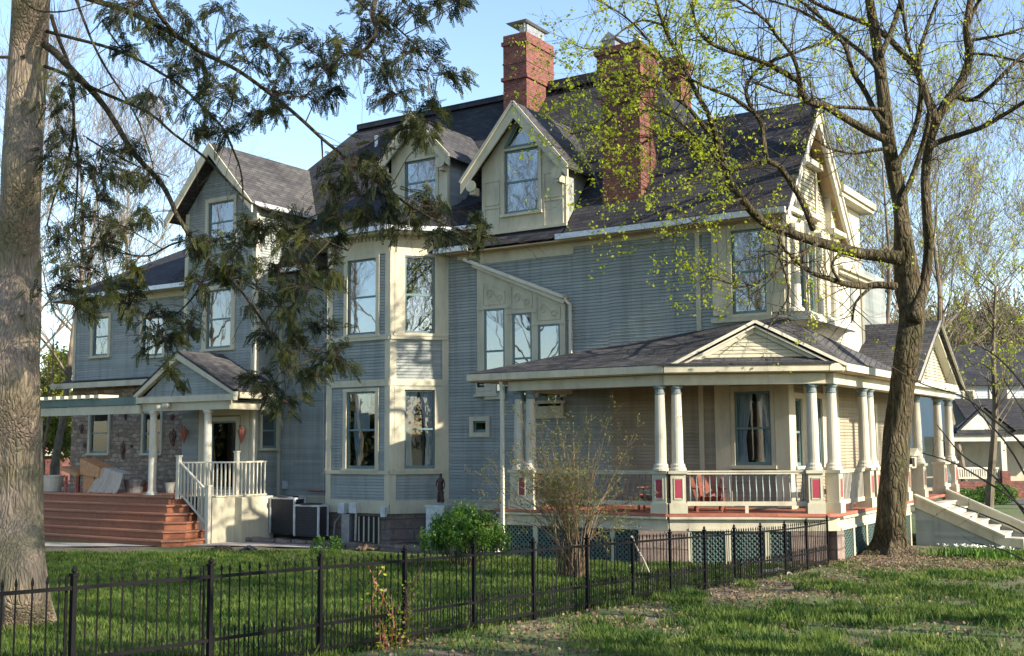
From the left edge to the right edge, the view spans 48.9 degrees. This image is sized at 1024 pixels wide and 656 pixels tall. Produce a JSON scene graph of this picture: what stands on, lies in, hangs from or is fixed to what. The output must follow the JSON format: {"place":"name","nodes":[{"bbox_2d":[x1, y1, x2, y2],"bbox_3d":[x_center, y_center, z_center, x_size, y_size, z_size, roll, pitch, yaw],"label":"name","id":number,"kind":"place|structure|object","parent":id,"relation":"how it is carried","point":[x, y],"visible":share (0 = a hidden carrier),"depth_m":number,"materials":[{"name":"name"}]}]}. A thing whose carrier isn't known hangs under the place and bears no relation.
{"place":"outdoors","nodes":[
{"label":"outdoors","id":0,"kind":"place"},
{"bbox_2d":[45,542,380,547],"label":"path","id":1,"kind":"structure","parent":0,"point":[220,543],"depth_m":33.05,"materials":[{"name":"concrete"}]},
{"bbox_2d":[210,545,232,550],"bbox_3d":[-8.056,6.059,31.000,0.697,0.163,0.481,-1,-6,8],"label":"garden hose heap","id":2,"kind":"object","parent":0,"point":[227,547],"visible":0.71,"depth_m":30.93,"materials":[{"name":"green rubber"}]},
{"bbox_2d":[354,544,378,550],"bbox_3d":[-4.032,6.028,30.984,0.704,0.167,0.447,-1,-6,10],"label":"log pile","id":3,"kind":"object","parent":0,"point":[365,547],"visible":1,"depth_m":30.93,"materials":[{"name":"brown wood"}]},
{"bbox_2d":[0,0,1023,389],"label":"sky","id":4,"kind":"structure","parent":0,"point":[476,44],"materials":[{"name":"blue"}]},
{"bbox_2d":[1,468,1023,655],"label":"ground","id":5,"kind":"structure","parent":0,"point":[1013,510],"depth_m":15.58,"materials":[{"name":"green plant"}]},
{"bbox_2d":[40,341,72,474],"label":"evergreen tree","id":6,"kind":"object","parent":5,"relation":"on","point":[66,441],"visible":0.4,"depth_m":54.84,"materials":[{"name":"green plant"}]},
{"bbox_2d":[45,423,70,486],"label":"brick outbuilding","id":7,"kind":"structure","parent":5,"relation":"on","point":[47,466],"depth_m":59.63,"materials":[{"name":"red brick"}]},
{"bbox_2d":[40,244,88,474],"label":"bare tree","id":8,"kind":"object","parent":5,"relation":"on","point":[49,395],"visible":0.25,"depth_m":43.87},
{"bbox_2d":[0,4,192,474],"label":"bare tree","id":9,"kind":"object","parent":5,"relation":"on","point":[57,448],"visible":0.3,"depth_m":52.61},
{"bbox_2d":[0,0,194,351],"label":"bare tree","id":10,"kind":"object","parent":5,"relation":"on","point":[78,126],"visible":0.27,"depth_m":50.39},
{"bbox_2d":[0,11,278,366],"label":"bare tree","id":11,"kind":"object","parent":5,"relation":"on","point":[145,230],"visible":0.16,"depth_m":66.22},
{"bbox_2d":[43,49,264,294],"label":"bare tree","id":12,"kind":"object","parent":5,"relation":"on","point":[184,162],"visible":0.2,"depth_m":73.55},
{"bbox_2d":[239,545,257,550],"bbox_3d":[-7.279,6.059,31.021,0.486,0.157,0.370,-4,-7,33],"label":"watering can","id":13,"kind":"object","parent":5,"relation":"on","point":[248,547],"visible":0.77,"depth_m":30.94,"materials":[{"name":"metal"}]},
{"bbox_2d":[0,0,561,631],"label":"conifer tree","id":14,"kind":"object","parent":5,"relation":"on","point":[22,536],"visible":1,"depth_m":13.24,"materials":[{"name":"green plant"}]},
{"bbox_2d":[310,535,326,550],"bbox_3d":[-5.295,5.909,30.756,0.460,0.554,0.457,3,-7,-28],"label":"weed","id":15,"kind":"object","parent":5,"relation":"on","point":[319,539],"visible":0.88,"depth_m":30.73,"materials":[{"name":"green plant"}]},
{"bbox_2d":[327,535,342,551],"bbox_3d":[-4.821,5.893,30.751,0.457,0.514,0.488,-4,-7,33],"label":"weed","id":16,"kind":"object","parent":5,"relation":"on","point":[335,541],"visible":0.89,"depth_m":30.72,"materials":[{"name":"green plant"}]},
{"bbox_2d":[245,536,462,553],"bbox_3d":[-5.062,6.208,32.314,8.750,0.266,0.493,-4,-7,33],"label":"stone edging","id":17,"kind":"object","parent":5,"relation":"on","point":[395,547],"visible":0.48,"depth_m":31.82,"materials":[{"name":"grey stone"}]},
{"bbox_2d":[270,535,481,551],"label":"flower bed soil","id":18,"kind":"structure","parent":5,"relation":"on","point":[291,537],"depth_m":34.56,"materials":[{"name":"brown soil"}]},
{"bbox_2d":[269,495,305,533],"bbox_3d":[-6.968,5.781,34.960,1.050,1.150,0.660,-4,-7,33],"label":"air conditioner","id":19,"kind":"object","parent":18,"relation":"on","point":[281,513],"visible":0.8,"depth_m":34.78,"materials":[{"name":"metal"}]},
{"bbox_2d":[293,503,328,536],"bbox_3d":[-6.027,5.739,33.787,1.000,0.980,0.660,-4,-7,33],"label":"air conditioner","id":20,"kind":"object","parent":18,"relation":"on","point":[311,519],"visible":0.98,"depth_m":33.61,"materials":[{"name":"metal"}]},
{"bbox_2d":[424,504,456,546],"bbox_3d":[-2.012,5.654,31.854,0.700,1.300,0.610,-4,-7,33],"label":"pedestal box","id":21,"kind":"object","parent":18,"relation":"on","point":[435,507],"visible":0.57,"depth_m":31.73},
{"bbox_2d":[436,474,444,502],"bbox_3d":[-2.027,4.541,31.944,0.301,0.819,0.151,-2,-6,14],"label":"garden statue","id":22,"kind":"object","parent":21,"relation":"on","point":[440,488],"visible":1,"depth_m":31.90,"materials":[{"name":"brown metal"}]},
{"bbox_2d":[0,515,829,655],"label":"iron fence","id":23,"kind":"object","parent":5,"relation":"on","point":[320,624],"visible":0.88,"depth_m":12.69,"materials":[{"name":"black metal"}]},
{"bbox_2d":[360,565,429,649],"bbox_3d":[-1.250,3.106,12.042,0.745,1.205,0.348,0,-6,-4],"label":"fence vine","id":24,"kind":"object","parent":23,"relation":"attached to","point":[386,642],"visible":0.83,"depth_m":12.05,"materials":[{"name":"green plant"}]},
{"bbox_2d":[627,535,649,571],"bbox_3d":[1.877,3.428,17.035,0.281,0.589,0.511,1,-6,-9],"label":"dead branch","id":25,"kind":"object","parent":23,"relation":"attached to","point":[641,556],"visible":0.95,"depth_m":17.06,"materials":[{"name":"grey wood"}]},
{"bbox_2d":[414,498,512,567],"bbox_3d":[-1.041,4.604,25.185,2.137,1.674,1.958,-1,-6,9],"label":"evergreen bush","id":26,"kind":"object","parent":5,"relation":"on","point":[460,527],"visible":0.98,"depth_m":24.84,"materials":[{"name":"green plant"}]},
{"bbox_2d":[40,19,1023,563],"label":"mansion","id":27,"kind":"structure","parent":5,"relation":"on","point":[454,349],"depth_m":32.78,"materials":[{"name":"blue paint"}]},
{"bbox_2d":[44,475,64,490],"bbox_3d":[-16.182,5.454,39.582,0.907,0.550,0.907,-4,-7,33],"label":"storage bin","id":28,"kind":"object","parent":27,"relation":"on","point":[53,482],"visible":0.73,"depth_m":39.28,"materials":[{"name":"white paint"}]},
{"bbox_2d":[61,466,82,492],"bbox_3d":[-14.932,5.175,38.562,0.850,0.880,0.600,-4,-7,33],"label":"wooden patio chair","id":29,"kind":"object","parent":27,"relation":"on","point":[74,471],"visible":0.73,"depth_m":38.40,"materials":[{"name":"beige wood"}]},
{"bbox_2d":[79,424,83,433],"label":"wall ornament","id":30,"kind":"object","parent":27,"relation":"attached to","point":[81,427],"depth_m":42.58,"materials":[{"name":"metal"}]},
{"bbox_2d":[80,458,112,492],"bbox_3d":[-14.050,4.988,38.128,1.020,1.150,0.600,-4,-7,33],"label":"wooden cabinet","id":31,"kind":"object","parent":27,"relation":"on","point":[90,470],"visible":0.71,"depth_m":37.98,"materials":[{"name":"orange wood"}]},
{"bbox_2d":[85,415,110,454],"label":"window","id":32,"kind":"structure","parent":27,"relation":"in","point":[99,426],"depth_m":42.12,"materials":[{"name":"beige glass"}]},
{"bbox_2d":[88,312,111,358],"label":"window","id":33,"kind":"structure","parent":27,"relation":"in","point":[100,336],"depth_m":42.54,"materials":[{"name":"clear glass"}]},
{"bbox_2d":[87,467,136,493],"bbox_3d":[-13.378,5.074,37.657,1.508,0.862,0.848,-4,-7,33],"label":"covered grill","id":34,"kind":"object","parent":27,"relation":"on","point":[109,480],"visible":1,"depth_m":37.44,"materials":[{"name":"fabric"}]},
{"bbox_2d":[120,441,125,459],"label":"wall ornament","id":35,"kind":"object","parent":27,"relation":"attached to","point":[122,448],"depth_m":41.18,"materials":[{"name":"metal"}]},
{"bbox_2d":[122,479,145,492],"bbox_3d":[-12.727,5.329,37.956,0.778,0.420,0.778,-4,-7,33],"label":"wash tub","id":36,"kind":"object","parent":27,"relation":"on","point":[133,486],"visible":1,"depth_m":37.69,"materials":[{"name":"grey metal"}]},
{"bbox_2d":[143,482,147,490],"bbox_3d":[-12.758,5.524,39.271,0.432,0.300,0.432,-4,-7,33],"label":"flower pot","id":37,"kind":"object","parent":27,"relation":"on","point":[145,487],"visible":0.21,"depth_m":39.11,"materials":[{"name":"brown ceramic"}]},
{"bbox_2d":[139,411,163,454],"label":"window","id":38,"kind":"structure","parent":27,"relation":"in","point":[144,448],"depth_m":40.60,"materials":[{"name":"beige paint"}]},
{"bbox_2d":[139,312,165,358],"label":"window","id":39,"kind":"structure","parent":27,"relation":"in","point":[161,353],"depth_m":40.94,"materials":[{"name":"clear glass"}]},
{"bbox_2d":[165,482,174,492],"bbox_3d":[-11.318,5.290,37.286,0.346,0.340,0.346,-4,-7,33],"label":"flower pot","id":40,"kind":"object","parent":27,"relation":"on","point":[170,486],"visible":0.98,"depth_m":37.17,"materials":[{"name":"white ceramic"}]},
{"bbox_2d":[169,429,176,445],"bbox_3d":[-12.016,3.874,39.825,0.359,0.609,0.078,-4,-7,33],"label":"wall ornament","id":41,"kind":"object","parent":27,"relation":"attached to","point":[172,435],"depth_m":39.79,"materials":[{"name":"metal"}]},
{"bbox_2d":[180,426,187,442],"bbox_3d":[-10.957,3.557,37.630,0.260,0.595,0.247,-4,-7,33],"label":"wall planter","id":42,"kind":"object","parent":27,"relation":"attached to","point":[183,433],"visible":1,"depth_m":37.56,"materials":[{"name":"ceramic"}]},
{"bbox_2d":[199,285,235,351],"bbox_3d":[-9.629,-0.316,37.546,1.587,2.190,0.560,-4,-7,33],"label":"window","id":43,"kind":"structure","parent":27,"relation":"in","point":[220,331],"depth_m":37.43,"materials":[{"name":"clear glass"}]},
{"bbox_2d":[205,194,237,245],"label":"window","id":44,"kind":"structure","parent":27,"relation":"in","point":[225,218],"depth_m":37.79,"materials":[{"name":"glass"}]},
{"bbox_2d":[197,409,249,490],"bbox_3d":[-9.411,3.871,36.759,2.340,2.850,0.050,-4,-7,33],"label":"door frame","id":45,"kind":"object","parent":27,"relation":"in","point":[245,414],"depth_m":36.36,"materials":[{"name":"beige paint"}]},
{"bbox_2d":[211,417,240,492],"bbox_3d":[-9.308,4.194,36.921,1.566,2.540,0.515,-4,-7,33],"label":"patio door","id":46,"kind":"structure","parent":27,"relation":"in","point":[225,437],"depth_m":36.80,"materials":[{"name":"beige paint"}]},
{"bbox_2d":[237,425,244,443],"bbox_3d":[-8.692,3.419,36.177,0.260,0.595,0.247,-4,-7,33],"label":"wall planter","id":47,"kind":"object","parent":27,"relation":"attached to","point":[241,433],"visible":1,"depth_m":36.11,"materials":[{"name":"ceramic"}]},
{"bbox_2d":[259,409,280,450],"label":"window","id":48,"kind":"structure","parent":27,"relation":"in","point":[269,430],"depth_m":36.71,"materials":[{"name":"glass"}]},
{"bbox_2d":[340,388,379,471],"bbox_3d":[-4.394,3.046,33.707,1.440,2.460,0.560,-4,-7,33],"label":"window","id":49,"kind":"structure","parent":27,"relation":"in","point":[360,441],"depth_m":33.82,"materials":[{"name":"clear glass"}]},
{"bbox_2d":[341,254,379,338],"bbox_3d":[-4.421,-0.923,34.115,1.440,2.480,0.560,-4,-7,33],"label":"window","id":50,"kind":"structure","parent":27,"relation":"in","point":[363,309],"depth_m":34.08,"materials":[{"name":"clear glass"}]},
{"bbox_2d":[393,386,445,471],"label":"window","id":51,"kind":"structure","parent":27,"relation":"in","point":[414,405],"depth_m":33.32,"materials":[{"name":"clear glass"}]},
{"bbox_2d":[394,252,445,336],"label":"window","id":52,"kind":"structure","parent":27,"relation":"in","point":[413,283],"depth_m":33.82,"materials":[{"name":"glass"}]},
{"bbox_2d":[401,154,438,208],"bbox_3d":[-2.735,-4.515,35.075,1.460,1.560,0.560,-4,-7,33],"label":"window","id":53,"kind":"structure","parent":27,"relation":"in","point":[421,171],"depth_m":35.29,"materials":[{"name":"glass"}]},
{"bbox_2d":[469,416,490,436],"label":"small window","id":54,"kind":"structure","parent":27,"relation":"in","point":[481,424],"depth_m":32.84,"materials":[{"name":"beige paint"}]},
{"bbox_2d":[484,308,506,394],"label":"stair window","id":55,"kind":"structure","parent":27,"relation":"in","point":[494,341],"depth_m":33.11,"materials":[{"name":"clear glass"}]},
{"bbox_2d":[499,144,542,217],"bbox_3d":[0.377,-4.240,32.723,1.430,2.030,0.560,-4,-7,33],"label":"window","id":56,"kind":"structure","parent":27,"relation":"in","point":[525,184],"depth_m":32.94,"materials":[{"name":"clear glass"}]},
{"bbox_2d":[511,312,531,404],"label":"stair window","id":57,"kind":"structure","parent":27,"relation":"in","point":[521,322],"depth_m":32.59,"materials":[{"name":"clear glass"}]},
{"bbox_2d":[538,324,561,400],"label":"stair window","id":58,"kind":"structure","parent":27,"relation":"in","point":[548,334],"depth_m":32.08,"materials":[{"name":"glass"}]},
{"bbox_2d":[540,473,564,506],"bbox_3d":[0.891,4.224,29.891,0.847,0.983,0.929,4,-7,-36],"label":"slatted chair","id":59,"kind":"object","parent":27,"relation":"on","point":[546,488],"visible":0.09,"depth_m":29.71,"materials":[{"name":"red wood"}]},
{"bbox_2d":[638,487,650,511],"bbox_3d":[3.558,3.947,27.376,0.929,0.983,0.847,0,-6,-6],"label":"slatted chair","id":60,"kind":"object","parent":27,"relation":"on","point":[643,498],"visible":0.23,"depth_m":27.02,"materials":[{"name":"red wood"}]},
{"bbox_2d":[690,470,726,511],"bbox_3d":[4.739,3.919,27.175,0.847,0.983,0.929,-1,-6,4],"label":"slatted chair","id":61,"kind":"object","parent":27,"relation":"on","point":[706,488],"visible":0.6,"depth_m":27.42,"materials":[{"name":"red wood"}]},
{"bbox_2d":[726,223,771,317],"bbox_3d":[6.140,-1.457,28.885,1.190,2.390,0.560,-4,-7,33],"label":"window","id":62,"kind":"structure","parent":27,"relation":"in","point":[744,267],"depth_m":28.97,"materials":[{"name":"glass"}]},
{"bbox_2d":[729,385,776,468],"bbox_3d":[6.162,2.507,28.480,1.220,2.080,0.560,-4,-7,33],"label":"window","id":63,"kind":"structure","parent":27,"relation":"in","point":[752,413],"depth_m":28.55,"materials":[{"name":"clear glass"}]},
{"bbox_2d":[794,392,805,469],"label":"window","id":64,"kind":"structure","parent":27,"relation":"in","point":[798,404],"depth_m":28.59,"materials":[{"name":"beige paint"}]},
{"bbox_2d":[799,241,807,310],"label":"window","id":65,"kind":"structure","parent":27,"relation":"in","point":[803,278],"depth_m":29.52,"materials":[{"name":"beige paint"}]},
{"bbox_2d":[802,243,816,312],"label":"window","id":66,"kind":"structure","parent":27,"relation":"in","point":[808,258],"depth_m":30.22,"materials":[{"name":"beige paint"}]},
{"bbox_2d":[800,393,825,469],"bbox_3d":[7.890,2.756,29.793,0.560,2.070,1.050,-4,-7,33],"label":"window","id":67,"kind":"structure","parent":27,"relation":"in","point":[820,404],"depth_m":30.00,"materials":[{"name":"beige paint"}]},
{"bbox_2d":[874,404,878,463],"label":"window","id":68,"kind":"structure","parent":27,"relation":"in","point":[875,405],"depth_m":34.39,"materials":[{"name":"beige paint"}]},
{"bbox_2d":[464,392,663,579],"bbox_3d":[0.995,3.073,22.058,3.858,3.702,2.718,-1,-6,5],"label":"twiggy shrub","id":69,"kind":"object","parent":5,"relation":"on","point":[572,534],"visible":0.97,"depth_m":21.88,"materials":[{"name":"brown plant"}]},
{"bbox_2d":[337,555,1023,655],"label":"leaf litter","id":70,"kind":"object","parent":5,"relation":"on","point":[870,562],"visible":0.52,"depth_m":16.58,"materials":[{"name":"brown plant"}]},
{"bbox_2d":[502,0,1023,556],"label":"maple tree","id":71,"kind":"object","parent":5,"relation":"on","point":[910,284],"visible":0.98,"depth_m":26.77,"materials":[{"name":"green plant"}]},
{"bbox_2d":[730,41,958,305],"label":"bare tree","id":72,"kind":"object","parent":5,"relation":"on","point":[866,170],"visible":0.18,"depth_m":45.27,"materials":[{"name":"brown wood"}]},
{"bbox_2d":[777,12,992,323],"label":"bare tree","id":73,"kind":"object","parent":5,"relation":"on","point":[888,291],"visible":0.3,"depth_m":43.81,"materials":[{"name":"brown wood"}]},
{"bbox_2d":[786,72,1023,334],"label":"bare tree","id":74,"kind":"object","parent":5,"relation":"on","point":[970,217],"visible":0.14,"depth_m":60.28,"materials":[{"name":"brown wood"}]},
{"bbox_2d":[795,0,1023,499],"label":"bare tree","id":75,"kind":"object","parent":5,"relation":"on","point":[939,287],"visible":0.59,"depth_m":45.28,"materials":[{"name":"brown wood"}]},
{"bbox_2d":[845,94,1023,493],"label":"bare tree","id":76,"kind":"object","parent":5,"relation":"on","point":[960,457],"visible":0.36,"depth_m":57.69,"materials":[{"name":"brown plant"}]},
{"bbox_2d":[876,18,1023,342],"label":"bare tree","id":77,"kind":"object","parent":5,"relation":"on","point":[1003,187],"visible":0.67,"depth_m":49.63,"materials":[{"name":"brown wood"}]},
{"bbox_2d":[890,272,1023,345],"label":"woods","id":78,"kind":"object","parent":5,"relation":"on","point":[978,321],"visible":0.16,"depth_m":91.42,"materials":[{"name":"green plant"}]},
{"bbox_2d":[891,341,1023,560],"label":"foreground twigs","id":79,"kind":"object","parent":5,"relation":"on","point":[1011,497],"visible":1,"depth_m":8.48,"materials":[{"name":"brown plant"}]},
{"bbox_2d":[910,346,1023,497],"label":"neighbour house","id":80,"kind":"structure","parent":5,"relation":"on","point":[971,434],"depth_m":60.40,"materials":[{"name":"white paint"}]},
{"bbox_2d":[943,440,957,470],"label":"window","id":81,"kind":"structure","parent":80,"relation":"in","point":[943,440],"depth_m":60.34,"materials":[{"name":"white paint"}]},
{"bbox_2d":[962,388,975,398],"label":"window","id":82,"kind":"structure","parent":80,"relation":"in","point":[973,392],"depth_m":60.85,"materials":[{"name":"white paint"}]},
{"bbox_2d":[989,386,1009,398],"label":"window","id":83,"kind":"structure","parent":80,"relation":"in","point":[1006,390],"depth_m":60.85,"materials":[{"name":"white paint"}]},
{"bbox_2d":[919,543,1017,559],"bbox_3d":[10.529,5.119,25.662,1.910,0.488,2.064,1,-6,-16],"label":"daffodil clump","id":84,"kind":"object","parent":5,"relation":"on","point":[958,551],"visible":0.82,"depth_m":25.33,"materials":[{"name":"green plant"}]},
{"bbox_2d":[916,191,1023,508],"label":"young tree","id":85,"kind":"object","parent":5,"relation":"on","point":[990,489],"visible":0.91,"depth_m":43.93,"materials":[{"name":"brown plant"}]},
{"bbox_2d":[960,487,984,503],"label":"shrub","id":86,"kind":"object","parent":5,"relation":"on","point":[978,497],"visible":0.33,"depth_m":45.15,"materials":[{"name":"green plant"}]},
{"bbox_2d":[976,482,1018,504],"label":"shrub","id":87,"kind":"object","parent":5,"relation":"on","point":[999,498],"visible":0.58,"depth_m":45.17,"materials":[{"name":"green plant"}]},
{"bbox_2d":[910,448,919,497],"bbox_3d":[11.536,4.248,33.053,0.760,1.440,1.000,-4,-7,33],"label":"letter box stand","id":88,"kind":"object","parent":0,"point":[914,453],"visible":0.1,"depth_m":32.79,"materials":[{"name":"metal"}]},
{"bbox_2d":[932,500,1023,503],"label":"road","id":89,"kind":"structure","parent":0,"point":[1019,501],"depth_m":53.67,"materials":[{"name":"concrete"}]}
]}

